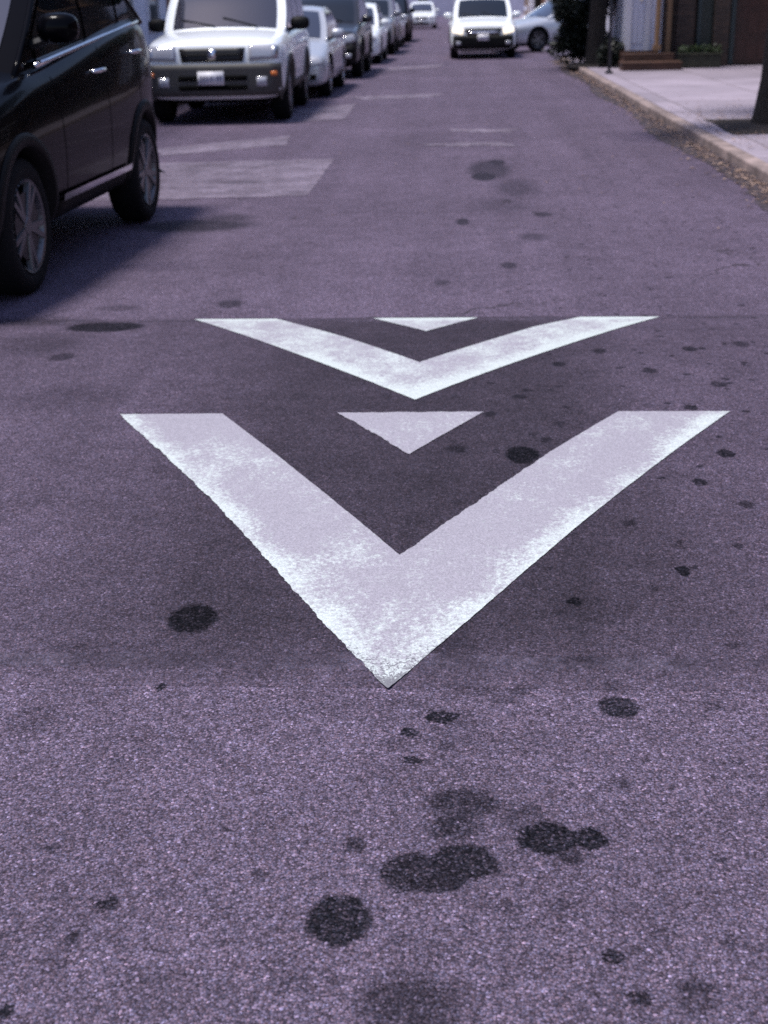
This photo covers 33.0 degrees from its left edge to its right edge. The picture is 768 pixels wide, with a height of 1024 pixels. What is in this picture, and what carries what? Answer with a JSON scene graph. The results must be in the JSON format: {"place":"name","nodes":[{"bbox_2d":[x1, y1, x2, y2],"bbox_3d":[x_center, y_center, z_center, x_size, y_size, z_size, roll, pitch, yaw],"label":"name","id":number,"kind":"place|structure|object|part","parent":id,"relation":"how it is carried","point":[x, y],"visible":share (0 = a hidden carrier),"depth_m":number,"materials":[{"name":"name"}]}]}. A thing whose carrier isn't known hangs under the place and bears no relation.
{"place":"outdoors","nodes":[
{"label":"outdoors","id":0,"kind":"place"},
{"bbox_2d":[0,16,767,1023],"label":"road","id":1,"kind":"structure","parent":0,"point":[216,854],"depth_m":2.74,"materials":[{"name":"grey asphalt"}]},
{"bbox_2d":[0,0,165,293],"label":"black suv","id":2,"kind":"object","parent":1,"relation":"on","point":[78,127],"visible":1,"depth_m":7.83,"materials":[{"name":"black paint"}]},
{"bbox_3d":[-2.061,-3.089,7.927,0.122,0.637,0.950,1,22,5],"label":"side window","id":3,"kind":"part","parent":2,"relation":"part of","materials":[{"name":"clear glass"}]},
{"bbox_3d":[-1.989,-3.485,8.752,0.123,0.526,0.740,1,22,5],"label":"side window","id":4,"kind":"part","parent":2,"relation":"part of","materials":[{"name":"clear glass"}]},
{"bbox_3d":[-1.908,-3.649,9.300,0.060,0.320,0.270,1,22,5],"label":"side window","id":5,"kind":"part","parent":2,"relation":"part of","materials":[{"name":"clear glass"}]},
{"bbox_2d":[92,159,333,200],"bbox_3d":[-1.885,-3.136,12.171,2.636,0.001,2.918,0,21,3],"label":"road patch","id":6,"kind":"object","parent":1,"relation":"on","point":[192,180],"visible":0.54,"depth_m":12.06,"materials":[{"name":"grey asphalt"}]},
{"bbox_2d":[157,136,290,155],"bbox_3d":[-1.730,-4.227,14.937,2.268,0.001,0.897,-18,27,-36],"label":"road patch","id":7,"kind":"object","parent":1,"relation":"on","point":[246,144],"visible":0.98,"depth_m":14.86,"materials":[{"name":"grey asphalt"}]},
{"bbox_2d":[148,0,310,120],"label":"white suv","id":8,"kind":"object","parent":1,"relation":"on","point":[201,53],"visible":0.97,"depth_m":17.57,"materials":[{"name":"white paint"}]},
{"bbox_3d":[-1.421,-7.356,18.948,0.072,0.599,0.799,0,21,2],"label":"side window","id":9,"kind":"part","parent":8,"relation":"part of","materials":[{"name":"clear glass"}]},
{"bbox_3d":[-1.404,-7.717,19.752,0.085,0.608,0.832,0,21,2],"label":"side window","id":10,"kind":"part","parent":8,"relation":"part of","materials":[{"name":"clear glass"}]},
{"bbox_3d":[-1.377,-8.038,20.577,0.081,0.594,0.788,0,21,2],"label":"side window","id":11,"kind":"part","parent":8,"relation":"part of","materials":[{"name":"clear glass"}]},
{"bbox_2d":[286,104,354,122],"bbox_3d":[-0.968,-5.915,19.189,1.027,0.001,3.359,0,21,3],"label":"road patch","id":12,"kind":"object","parent":1,"relation":"on","point":[318,113],"visible":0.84,"depth_m":19.00,"materials":[{"name":"grey asphalt"}]},
{"bbox_2d":[302,6,345,95],"bbox_3d":[-1.712,-8.473,23.717,2.096,1.485,4.505,0,21,3],"label":"silver sedan","id":13,"kind":"object","parent":1,"relation":"on","point":[328,54],"visible":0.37,"depth_m":22.86,"materials":[{"name":"grey paint"}]},
{"bbox_3d":[-1.022,-8.750,23.319,0.118,0.466,0.820,0,21,3],"label":"side window","id":14,"kind":"part","parent":13,"relation":"part of","materials":[{"name":"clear glass"}]},
{"bbox_3d":[-0.977,-9.102,24.136,0.121,0.432,0.840,0,21,3],"label":"side window","id":15,"kind":"part","parent":13,"relation":"part of","materials":[{"name":"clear glass"}]},
{"bbox_2d":[301,0,372,76],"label":"charcoal suv","id":16,"kind":"object","parent":1,"relation":"on","point":[353,18],"visible":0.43,"depth_m":28.48,"materials":[{"name":"black paint"}]},
{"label":"side window","id":17,"kind":"part","parent":16,"relation":"part of","materials":[{"name":"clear glass"}]},
{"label":"side window","id":18,"kind":"part","parent":16,"relation":"part of","materials":[{"name":"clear glass"}]},
{"bbox_2d":[366,3,389,63],"bbox_3d":[-0.855,-13.107,35.403,2.096,1.525,4.505,0,21,3],"label":"pale hatchback","id":19,"kind":"object","parent":1,"relation":"on","point":[379,23],"visible":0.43,"depth_m":34.63,"materials":[{"name":"white paint"}]},
{"bbox_2d":[364,0,401,53],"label":"grey suv","id":20,"kind":"object","parent":1,"relation":"on","point":[390,12],"visible":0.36,"depth_m":40.58,"materials":[{"name":"grey paint"}]},
{"bbox_2d":[0,314,767,690],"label":"speed hump surface","id":21,"kind":"object","parent":1,"relation":"on","point":[118,532],"visible":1,"depth_m":4.02,"materials":[{"name":"grey asphalt"}]},
{"bbox_2d":[0,651,764,670],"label":"road seam","id":22,"kind":"object","parent":21,"relation":"on","point":[349,660],"visible":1,"depth_m":3.14,"materials":[{"name":"asphalt"}]},
{"bbox_2d":[0,316,767,323],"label":"road seam","id":23,"kind":"object","parent":21,"relation":"on","point":[333,320],"visible":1,"depth_m":6.51,"materials":[{"name":"asphalt"}]},
{"bbox_2d":[337,411,482,453],"bbox_3d":[0.085,-0.286,4.610,0.547,0.004,0.477,0,21,3],"label":"triangle marking","id":24,"kind":"object","parent":21,"relation":"on","point":[408,432],"visible":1,"depth_m":4.68,"materials":[{"name":"white paint"}]},
{"bbox_2d":[121,411,728,687],"bbox_3d":[0.086,0.019,3.928,2.268,0.073,1.958,0,21,3],"label":"chevron marking","id":25,"kind":"object","parent":21,"relation":"on","point":[388,616],"visible":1,"depth_m":3.84,"materials":[{"name":"white paint"}]},
{"bbox_2d":[375,317,477,330],"bbox_3d":[0.199,-0.926,6.385,0.533,0.027,0.399,0,21,3],"label":"triangle marking","id":26,"kind":"object","parent":21,"relation":"on","point":[425,324],"visible":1,"depth_m":6.45,"materials":[{"name":"white paint"}]},
{"bbox_2d":[196,316,659,398],"bbox_3d":[0.157,-0.711,5.782,2.361,0.072,1.702,0,21,3],"label":"chevron marking","id":27,"kind":"object","parent":21,"relation":"on","point":[408,377],"visible":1,"depth_m":5.76,"materials":[{"name":"white paint"}]},
{"bbox_2d":[345,93,442,99],"bbox_3d":[0.246,-7.076,22.074,1.754,0.001,1.055,-5,22,-9],"label":"road patch","id":28,"kind":"object","parent":1,"relation":"on","point":[396,96],"visible":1,"depth_m":22.10,"materials":[{"name":"grey asphalt"}]},
{"bbox_2d":[395,3,407,46],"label":"silver hatchback","id":29,"kind":"object","parent":1,"relation":"on","point":[402,29],"visible":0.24,"depth_m":46.58,"materials":[{"name":"grey paint"}]},
{"bbox_2d":[394,0,414,41],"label":"black hatchback","id":30,"kind":"object","parent":1,"relation":"on","point":[405,8],"visible":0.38,"depth_m":52.48,"materials":[{"name":"black paint"}]},
{"bbox_2d":[376,64,442,69],"bbox_3d":[0.777,-10.966,31.939,2.773,0.001,1.164,-18,27,-36],"label":"road patch","id":31,"kind":"object","parent":1,"relation":"on","point":[410,67],"visible":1,"depth_m":31.84,"materials":[{"name":"grey asphalt"}]},
{"bbox_2d":[410,1,438,28],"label":"pale hatchback","id":32,"kind":"object","parent":1,"relation":"on","point":[424,14],"visible":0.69,"depth_m":77.08,"materials":[{"name":"white metal"}]},
{"bbox_2d":[423,142,518,145],"bbox_3d":[0.928,-4.118,14.514,1.248,0.001,0.518,0,21,3],"label":"road patch","id":33,"kind":"object","parent":1,"relation":"on","point":[480,143],"visible":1,"depth_m":14.53,"materials":[{"name":"grey asphalt"}]},
{"bbox_2d":[444,0,520,58],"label":"approaching suv","id":34,"kind":"object","parent":1,"relation":"on","point":[482,26],"visible":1,"depth_m":35.51,"materials":[{"name":"white paint"}]},
{"bbox_2d":[450,129,522,132],"bbox_3d":[1.205,-4.721,16.030,0.995,0.001,0.536,4,22,14],"label":"road patch","id":35,"kind":"object","parent":1,"relation":"on","point":[487,131],"visible":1,"depth_m":16.04,"materials":[{"name":"grey asphalt"}]},
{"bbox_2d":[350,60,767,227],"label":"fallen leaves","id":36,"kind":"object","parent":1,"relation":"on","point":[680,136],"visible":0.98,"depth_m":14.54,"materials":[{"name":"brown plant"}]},
{"bbox_2d":[551,61,767,210],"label":"gutter","id":37,"kind":"object","parent":1,"relation":"on","point":[688,151],"visible":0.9,"depth_m":14.33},
{"bbox_2d":[512,14,549,46],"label":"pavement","id":38,"kind":"structure","parent":0,"point":[521,16],"depth_m":105.67,"materials":[{"name":"grey concrete"}]},
{"bbox_2d":[520,0,529,18],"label":"row house","id":39,"kind":"structure","parent":38,"relation":"on","point":[526,7],"depth_m":96.75,"materials":[{"name":"white paint"}]},
{"bbox_2d":[529,0,534,11],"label":"row house","id":40,"kind":"structure","parent":38,"relation":"on","point":[531,5],"depth_m":89.81,"materials":[{"name":"purple paint"}]},
{"bbox_2d":[534,0,540,9],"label":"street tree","id":41,"kind":"object","parent":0,"point":[537,3],"visible":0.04,"depth_m":55.51,"materials":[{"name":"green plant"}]},
{"bbox_2d":[544,47,571,57],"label":"driveway","id":42,"kind":"structure","parent":0,"point":[546,48],"depth_m":40.57,"materials":[{"name":"grey concrete"}]},
{"bbox_2d":[514,1,562,50],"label":"parked hatchback","id":43,"kind":"object","parent":42,"relation":"on","point":[537,27],"visible":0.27,"depth_m":39.26,"materials":[{"name":"silver metal"}]},
{"bbox_2d":[568,57,767,162],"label":"pavement","id":44,"kind":"structure","parent":0,"point":[685,90],"depth_m":20.45,"materials":[{"name":"grey concrete"}]},
{"bbox_2d":[547,0,615,64],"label":"bush","id":45,"kind":"object","parent":44,"relation":"on","point":[571,37],"visible":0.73,"depth_m":29.72,"materials":[{"name":"green plant"}]},
{"bbox_2d":[566,63,616,67],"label":"tree pit soil","id":46,"kind":"object","parent":44,"relation":"on","point":[574,65],"visible":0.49,"depth_m":28.75,"materials":[{"name":"black soil"}]},
{"bbox_2d":[583,0,606,63],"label":"street tree","id":47,"kind":"object","parent":44,"relation":"on","point":[596,36],"visible":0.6,"depth_m":28.91,"materials":[{"name":"brown plant"}]},
{"bbox_2d":[605,0,613,73],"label":"metal post","id":48,"kind":"object","parent":44,"relation":"on","point":[608,71],"visible":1,"depth_m":25.72,"materials":[{"name":"grey metal"}]},
{"bbox_2d":[595,36,624,66],"bbox_3d":[5.008,-10.023,28.229,0.816,0.676,0.817,0,21,3],"label":"bush","id":49,"kind":"object","parent":44,"relation":"on","point":[602,53],"visible":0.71,"depth_m":28.13,"materials":[{"name":"green plant"}]},
{"bbox_2d":[618,52,682,70],"bbox_3d":[5.554,-9.458,27.201,1.240,0.305,1.170,0,21,3],"label":"timber stoop","id":50,"kind":"object","parent":44,"relation":"on","point":[645,61],"visible":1,"depth_m":26.77,"materials":[{"name":"brown wood"}]},
{"bbox_2d":[606,0,767,67],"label":"corner house","id":51,"kind":"structure","parent":44,"relation":"on","point":[736,30],"depth_m":27.75,"materials":[{"name":"brown brick"}]},
{"bbox_2d":[630,0,645,50],"bbox_3d":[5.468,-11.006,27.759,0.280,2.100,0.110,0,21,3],"label":"door","id":52,"kind":"structure","parent":51,"relation":"in","point":[638,6],"depth_m":27.95,"materials":[{"name":"grey"}]},
{"bbox_2d":[732,0,767,63],"bbox_3d":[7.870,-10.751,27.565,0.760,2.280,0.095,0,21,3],"label":"garage door","id":53,"kind":"structure","parent":51,"relation":"in","point":[751,23],"depth_m":27.70,"materials":[{"name":"brown wood"}]},
{"bbox_2d":[677,43,722,67],"bbox_3d":[6.665,-9.639,27.350,0.976,0.487,0.400,0,21,3],"label":"planter","id":54,"kind":"object","parent":44,"relation":"on","point":[703,59],"visible":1,"depth_m":27.23,"materials":[{"name":"green concrete"}]},
{"bbox_2d":[705,119,767,133],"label":"tree pit soil","id":55,"kind":"object","parent":44,"relation":"on","point":[743,125],"visible":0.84,"depth_m":14.68,"materials":[{"name":"black soil"}]},
{"bbox_2d":[750,26,767,124],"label":"street tree","id":56,"kind":"object","parent":44,"relation":"on","point":[760,114],"visible":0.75,"depth_m":14.74,"materials":[{"name":"brown plant"}]},
{"label":"ground","id":57,"kind":"structure","parent":0,"visible":0},
{"bbox_2d":[409,0,523,15],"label":"end house","id":58,"kind":"structure","parent":57,"relation":"on","point":[444,6],"depth_m":139.49,"materials":[{"name":"purple paint"}]},
{"bbox_2d":[563,58,767,182],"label":"kerb","id":59,"kind":"structure","parent":57,"relation":"on","point":[751,164],"depth_m":14.72,"materials":[{"name":"concrete"}]},
{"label":"pavement","id":60,"kind":"structure","parent":0,"visible":0},
{"bbox_2d":[129,0,166,47],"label":"row house","id":61,"kind":"structure","parent":60,"relation":"on","point":[147,11],"depth_m":27.49,"materials":[{"name":"white paint"}]},
{"bbox_2d":[146,0,160,29],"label":"window","id":62,"kind":"structure","parent":61,"relation":"in","point":[153,6],"depth_m":27.88,"materials":[{"name":"white glass"}]},
{"bbox_2d":[166,0,169,10],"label":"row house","id":63,"kind":"structure","parent":60,"relation":"on","point":[167,3],"depth_m":29.27,"materials":[{"name":"grey brick"}]}
]}

